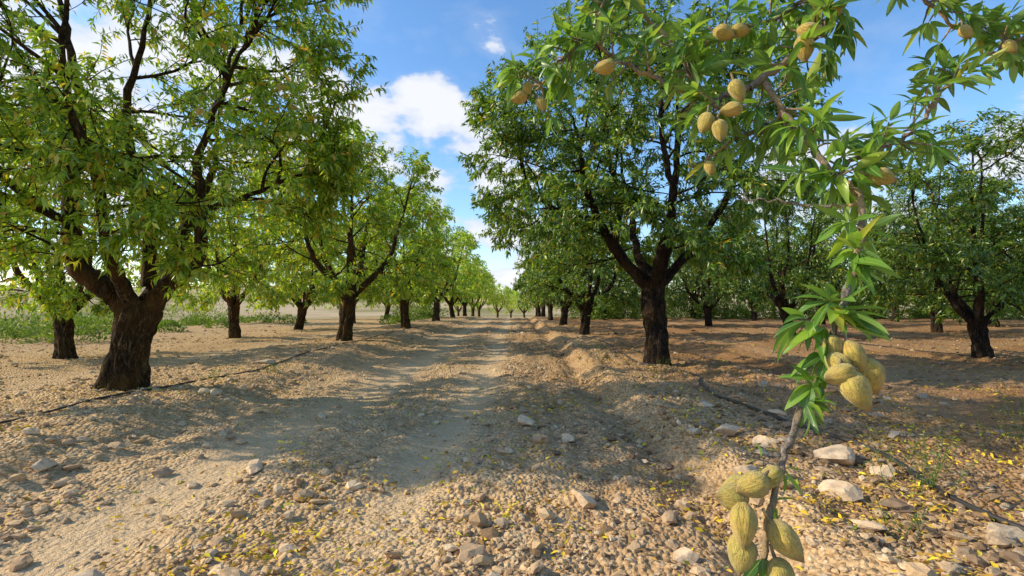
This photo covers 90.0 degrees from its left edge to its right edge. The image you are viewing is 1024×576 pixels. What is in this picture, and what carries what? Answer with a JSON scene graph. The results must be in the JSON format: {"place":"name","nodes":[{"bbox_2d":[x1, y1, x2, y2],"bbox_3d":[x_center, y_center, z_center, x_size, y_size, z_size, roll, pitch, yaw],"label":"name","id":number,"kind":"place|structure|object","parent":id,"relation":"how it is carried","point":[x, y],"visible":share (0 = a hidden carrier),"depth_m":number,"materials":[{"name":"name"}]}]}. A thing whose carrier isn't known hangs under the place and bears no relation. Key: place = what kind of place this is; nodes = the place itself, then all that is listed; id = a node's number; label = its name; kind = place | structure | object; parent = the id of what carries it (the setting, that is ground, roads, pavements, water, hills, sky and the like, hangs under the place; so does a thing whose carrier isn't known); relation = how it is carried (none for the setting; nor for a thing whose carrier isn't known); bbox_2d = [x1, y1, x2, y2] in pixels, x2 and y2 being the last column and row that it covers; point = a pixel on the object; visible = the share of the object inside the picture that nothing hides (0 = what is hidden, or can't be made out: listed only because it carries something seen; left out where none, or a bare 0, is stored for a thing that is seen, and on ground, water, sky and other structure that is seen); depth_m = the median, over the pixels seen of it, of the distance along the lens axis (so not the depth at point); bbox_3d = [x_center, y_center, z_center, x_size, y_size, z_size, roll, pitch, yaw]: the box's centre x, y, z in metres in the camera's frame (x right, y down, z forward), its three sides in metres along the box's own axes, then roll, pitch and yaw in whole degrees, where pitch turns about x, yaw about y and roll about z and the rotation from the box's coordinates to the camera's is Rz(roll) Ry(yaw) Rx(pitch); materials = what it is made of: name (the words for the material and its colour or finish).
{"place":"outdoors","nodes":[
{"label":"outdoors","id":0,"kind":"place"},
{"bbox_2d":[0,286,1023,575],"bbox_3d":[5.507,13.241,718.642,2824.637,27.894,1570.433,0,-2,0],"label":"ground","id":1,"kind":"structure","parent":0,"point":[88,536],"depth_m":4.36,"materials":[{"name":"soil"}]},
{"bbox_2d":[29,457,57,470],"bbox_3d":[-3.251,1.222,3.565,0.120,0.085,0.205,1,-2,-25],"label":"field stone","id":2,"kind":"object","parent":1,"relation":"on","point":[43,464],"visible":1,"depth_m":3.51,"materials":[{"name":"stone"}]},
{"bbox_2d":[73,569,104,575],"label":"field stone","id":3,"kind":"object","parent":1,"relation":"on","point":[91,572],"visible":1,"depth_m":2.30,"materials":[{"name":"stone"}]},
{"bbox_2d":[0,106,191,358],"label":"almond tree","id":4,"kind":"object","parent":1,"relation":"on","point":[61,302],"visible":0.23,"depth_m":10.32,"materials":[{"name":"green plant"}]},
{"bbox_2d":[0,0,387,391],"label":"almond tree","id":5,"kind":"object","parent":1,"relation":"on","point":[327,169],"visible":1,"depth_m":5.83,"materials":[{"name":"green plant"}]},
{"bbox_2d":[0,324,427,423],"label":"drip irrigation hose","id":6,"kind":"object","parent":1,"relation":"on","point":[49,411],"visible":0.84,"depth_m":6.38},
{"bbox_2d":[200,368,232,379],"bbox_3d":[-4.195,1.212,7.258,0.365,0.203,0.292,-1,-2,28],"label":"weed clump","id":7,"kind":"object","parent":1,"relation":"on","point":[214,375],"visible":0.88,"depth_m":7.25,"materials":[{"name":"green plant"}]},
{"bbox_2d":[169,176,317,338],"bbox_3d":[-9.512,-1.095,17.713,5.176,5.968,5.029,0,-2,9],"label":"almond tree","id":8,"kind":"object","parent":1,"relation":"on","point":[233,305],"visible":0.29,"depth_m":17.43,"materials":[{"name":"green plant"}]},
{"bbox_2d":[246,459,262,474],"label":"field stone","id":9,"kind":"object","parent":1,"relation":"on","point":[254,465],"visible":0.95,"depth_m":3.70,"materials":[{"name":"stone"}]},
{"bbox_2d":[254,359,275,363],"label":"field stone","id":10,"kind":"object","parent":1,"relation":"on","point":[268,361],"visible":0.81,"depth_m":9.02,"materials":[{"name":"stone"}]},
{"bbox_2d":[266,361,280,373],"bbox_3d":[-3.821,1.268,8.219,0.273,0.213,0.350,1,-2,-31],"label":"weed clump","id":11,"kind":"object","parent":1,"relation":"on","point":[272,371],"visible":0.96,"depth_m":8.20,"materials":[{"name":"green plant"}]},
{"bbox_2d":[278,543,297,551],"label":"field stone","id":12,"kind":"object","parent":1,"relation":"on","point":[282,548],"visible":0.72,"depth_m":2.55,"materials":[{"name":"stone"}]},
{"bbox_2d":[241,203,364,329],"bbox_3d":[-9.639,-0.986,23.643,5.755,6.109,5.580,1,-2,-20],"label":"almond tree","id":13,"kind":"object","parent":1,"relation":"on","point":[301,314],"visible":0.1,"depth_m":23.44,"materials":[{"name":"green plant"}]},
{"bbox_2d":[220,118,453,340],"bbox_3d":[-4.558,-1.560,14.823,5.823,6.426,5.994,0,-2,-6],"label":"almond tree","id":14,"kind":"object","parent":1,"relation":"on","point":[351,288],"visible":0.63,"depth_m":14.14,"materials":[{"name":"green plant"}]},
{"bbox_2d":[332,180,464,328],"bbox_3d":[-4.937,-1.413,23.127,6.139,6.720,6.331,-1,-2,23],"label":"almond tree","id":15,"kind":"object","parent":1,"relation":"on","point":[426,239],"visible":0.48,"depth_m":22.48,"materials":[{"name":"green plant"}]},
{"bbox_2d":[0,289,1023,343],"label":"shrub thicket","id":16,"kind":"object","parent":1,"relation":"on","point":[83,323],"visible":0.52,"depth_m":31.50,"materials":[{"name":"green plant"}]},
{"bbox_2d":[0,324,1023,575],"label":"fallen leaves","id":17,"kind":"object","parent":1,"relation":"on","point":[526,510],"visible":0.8,"depth_m":3.11,"materials":[{"name":"yellow plant"}]},
{"bbox_2d":[518,414,534,425],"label":"field stone","id":18,"kind":"object","parent":1,"relation":"on","point":[524,420],"visible":0.99,"depth_m":4.88,"materials":[{"name":"stone"}]},
{"bbox_2d":[511,201,610,325],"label":"almond tree","id":19,"kind":"object","parent":1,"relation":"on","point":[564,314],"visible":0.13,"depth_m":27.11,"materials":[{"name":"green plant"}]},
{"bbox_2d":[562,433,574,442],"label":"field stone","id":20,"kind":"object","parent":1,"relation":"on","point":[569,437],"visible":0.81,"depth_m":4.42,"materials":[{"name":"stone"}]},
{"bbox_2d":[570,489,596,507],"bbox_3d":[0.428,1.284,3.119,0.100,0.116,0.221,1,-2,-22],"label":"field stone","id":21,"kind":"object","parent":1,"relation":"on","point":[585,500],"visible":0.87,"depth_m":3.05,"materials":[{"name":"stone"}]},
{"bbox_2d":[516,159,658,334],"bbox_3d":[2.633,-1.433,19.041,5.240,6.601,5.198,1,-2,-25],"label":"almond tree","id":22,"kind":"object","parent":1,"relation":"on","point":[586,302],"visible":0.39,"depth_m":18.57,"materials":[{"name":"green plant"}]},
{"bbox_2d":[582,339,611,349],"bbox_3d":[2.059,1.350,12.421,0.758,0.327,0.441,1,-2,-28],"label":"weed clump","id":23,"kind":"object","parent":1,"relation":"on","point":[596,345],"visible":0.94,"depth_m":12.42,"materials":[{"name":"green plant"}]},
{"bbox_2d":[189,210,1023,323],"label":"distant orchard","id":24,"kind":"object","parent":1,"relation":"on","point":[473,279],"visible":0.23,"depth_m":38.73,"materials":[{"name":"green plant"}]},
{"bbox_2d":[456,0,842,365],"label":"almond tree","id":25,"kind":"object","parent":1,"relation":"on","point":[653,275],"visible":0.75,"depth_m":9.08,"materials":[{"name":"green plant"}]},
{"bbox_2d":[644,357,669,373],"bbox_3d":[2.403,1.246,8.278,0.434,0.306,0.376,1,-2,-28],"label":"weed clump","id":26,"kind":"object","parent":1,"relation":"on","point":[659,366],"visible":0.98,"depth_m":8.32,"materials":[{"name":"green plant"}]},
{"bbox_2d":[673,546,699,565],"bbox_3d":[0.806,1.252,2.387,0.124,0.073,0.095,0,-2,0],"label":"field stone","id":27,"kind":"object","parent":1,"relation":"on","point":[680,555],"visible":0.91,"depth_m":2.36,"materials":[{"name":"stone"}]},
{"bbox_2d":[652,204,758,326],"bbox_3d":[10.691,-1.217,27.751,5.502,6.931,5.458,0,-2,-16],"label":"almond tree","id":28,"kind":"object","parent":1,"relation":"on","point":[708,302],"visible":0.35,"depth_m":27.52,"materials":[{"name":"green plant"}]},
{"bbox_2d":[697,401,713,406],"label":"field stone","id":29,"kind":"object","parent":1,"relation":"on","point":[705,404],"visible":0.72,"depth_m":5.51,"materials":[{"name":"stone"}]},
{"bbox_2d":[713,424,738,435],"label":"field stone","id":30,"kind":"object","parent":1,"relation":"on","point":[727,429],"visible":0.75,"depth_m":4.33,"materials":[{"name":"stone"}]},
{"bbox_2d":[732,465,757,473],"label":"field stone","id":31,"kind":"object","parent":1,"relation":"on","point":[745,468],"visible":0.65,"depth_m":3.25,"materials":[{"name":"stone"}]},
{"bbox_2d":[752,435,780,446],"bbox_3d":[2.032,1.221,4.081,0.205,0.095,0.285,-1,-2,29],"label":"field stone","id":32,"kind":"object","parent":1,"relation":"on","point":[763,440],"visible":0.76,"depth_m":4.02,"materials":[{"name":"stone"}]},
{"bbox_2d":[768,409,787,415],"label":"field stone","id":33,"kind":"object","parent":1,"relation":"on","point":[776,411],"visible":0.83,"depth_m":5.03,"materials":[{"name":"stone"}]},
{"bbox_2d":[561,325,1023,530],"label":"drip irrigation hose","id":34,"kind":"object","parent":1,"relation":"on","point":[972,507],"visible":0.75,"depth_m":3.68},
{"bbox_2d":[712,170,874,334],"bbox_3d":[10.389,-1.350,19.358,5.641,6.674,5.493,-1,-2,33],"label":"almond tree","id":35,"kind":"object","parent":1,"relation":"on","point":[787,263],"visible":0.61,"depth_m":18.98,"materials":[{"name":"green plant"}]},
{"bbox_2d":[813,444,854,465],"bbox_3d":[2.335,1.209,3.655,0.310,0.157,0.242,1,-2,-24],"label":"field stone","id":36,"kind":"object","parent":1,"relation":"on","point":[841,454],"visible":0.84,"depth_m":3.60,"materials":[{"name":"stone"}]},
{"bbox_2d":[816,479,863,501],"bbox_3d":[1.909,1.184,2.989,0.153,0.121,0.255,1,-2,-39],"label":"field stone","id":37,"kind":"object","parent":1,"relation":"on","point":[845,491],"visible":0.76,"depth_m":2.94,"materials":[{"name":"stone"}]},
{"bbox_2d":[851,519,887,531],"bbox_3d":[1.780,1.189,2.554,0.118,0.070,0.158,0,-2,0],"label":"field stone","id":38,"kind":"object","parent":1,"relation":"on","point":[866,525],"visible":0.91,"depth_m":2.53,"materials":[{"name":"stone"}]},
{"bbox_2d":[869,465,895,476],"bbox_3d":[2.456,1.214,3.403,0.157,0.091,0.188,0,-2,0],"label":"field stone","id":39,"kind":"object","parent":1,"relation":"on","point":[886,471],"visible":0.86,"depth_m":3.36,"materials":[{"name":"stone"}]},
{"bbox_2d":[887,431,901,437],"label":"field stone","id":40,"kind":"object","parent":1,"relation":"on","point":[893,434],"visible":0.66,"depth_m":4.30,"materials":[{"name":"stone"}]},
{"bbox_2d":[869,486,929,542],"bbox_3d":[1.953,1.145,2.594,0.290,0.193,0.255,1,-2,-39],"label":"weed clump","id":41,"kind":"object","parent":1,"relation":"on","point":[917,518],"visible":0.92,"depth_m":2.54,"materials":[{"name":"green plant"}]},
{"bbox_2d":[775,333,1023,362],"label":"drip irrigation hose","id":42,"kind":"object","parent":1,"relation":"on","point":[925,351],"visible":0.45,"depth_m":12.45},
{"bbox_2d":[863,424,981,493],"bbox_3d":[2.531,1.045,3.168,0.405,0.406,0.596,2,-2,-42],"label":"weed clump","id":43,"kind":"object","parent":1,"relation":"on","point":[932,479],"visible":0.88,"depth_m":3.13,"materials":[{"name":"green plant"}]},
{"bbox_2d":[899,425,963,475],"bbox_3d":[2.796,1.065,3.426,0.458,0.319,0.348,1,-2,-34],"label":"weed clump","id":44,"kind":"object","parent":1,"relation":"on","point":[909,458],"visible":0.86,"depth_m":3.40,"materials":[{"name":"green plant"}]},
{"bbox_2d":[844,107,1023,357],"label":"almond tree","id":45,"kind":"object","parent":1,"relation":"on","point":[983,271],"visible":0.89,"depth_m":11.19,"materials":[{"name":"green plant"}]},
{"bbox_2d":[867,172,1008,332],"bbox_3d":[18.132,-1.423,21.713,5.882,6.959,5.728,1,-2,-28],"label":"almond tree","id":46,"kind":"object","parent":1,"relation":"on","point":[937,327],"visible":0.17,"depth_m":21.65,"materials":[{"name":"green plant"}]},
{"bbox_2d":[917,195,1023,326],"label":"almond tree","id":47,"kind":"object","parent":1,"relation":"on","point":[1008,259],"visible":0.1,"depth_m":26.58,"materials":[{"name":"green plant"}]},
{"bbox_2d":[977,394,1023,448],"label":"weed clump","id":48,"kind":"object","parent":1,"relation":"on","point":[1001,421],"visible":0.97,"depth_m":4.13,"materials":[{"name":"green plant"}]},
{"bbox_2d":[992,382,1023,439],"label":"weed clump","id":49,"kind":"object","parent":1,"relation":"on","point":[1019,433],"visible":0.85,"depth_m":4.37,"materials":[{"name":"green plant"}]},
{"bbox_2d":[1003,198,1023,253],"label":"almond tree","id":50,"kind":"object","parent":1,"relation":"on","point":[1014,240],"visible":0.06,"depth_m":15.71,"materials":[{"name":"green plant"}]},
{"bbox_2d":[0,0,1023,293],"label":"sky","id":51,"kind":"structure","parent":0,"point":[430,54],"materials":[{"name":"blue"}]},
{"bbox_2d":[492,0,1023,575],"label":"almond branch","id":52,"kind":"object","parent":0,"point":[852,370],"visible":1,"depth_m":0.94,"materials":[{"name":"green-yellow almond hull"},{"name":"leaf"},{"name":"grey twig bark"}]}
]}

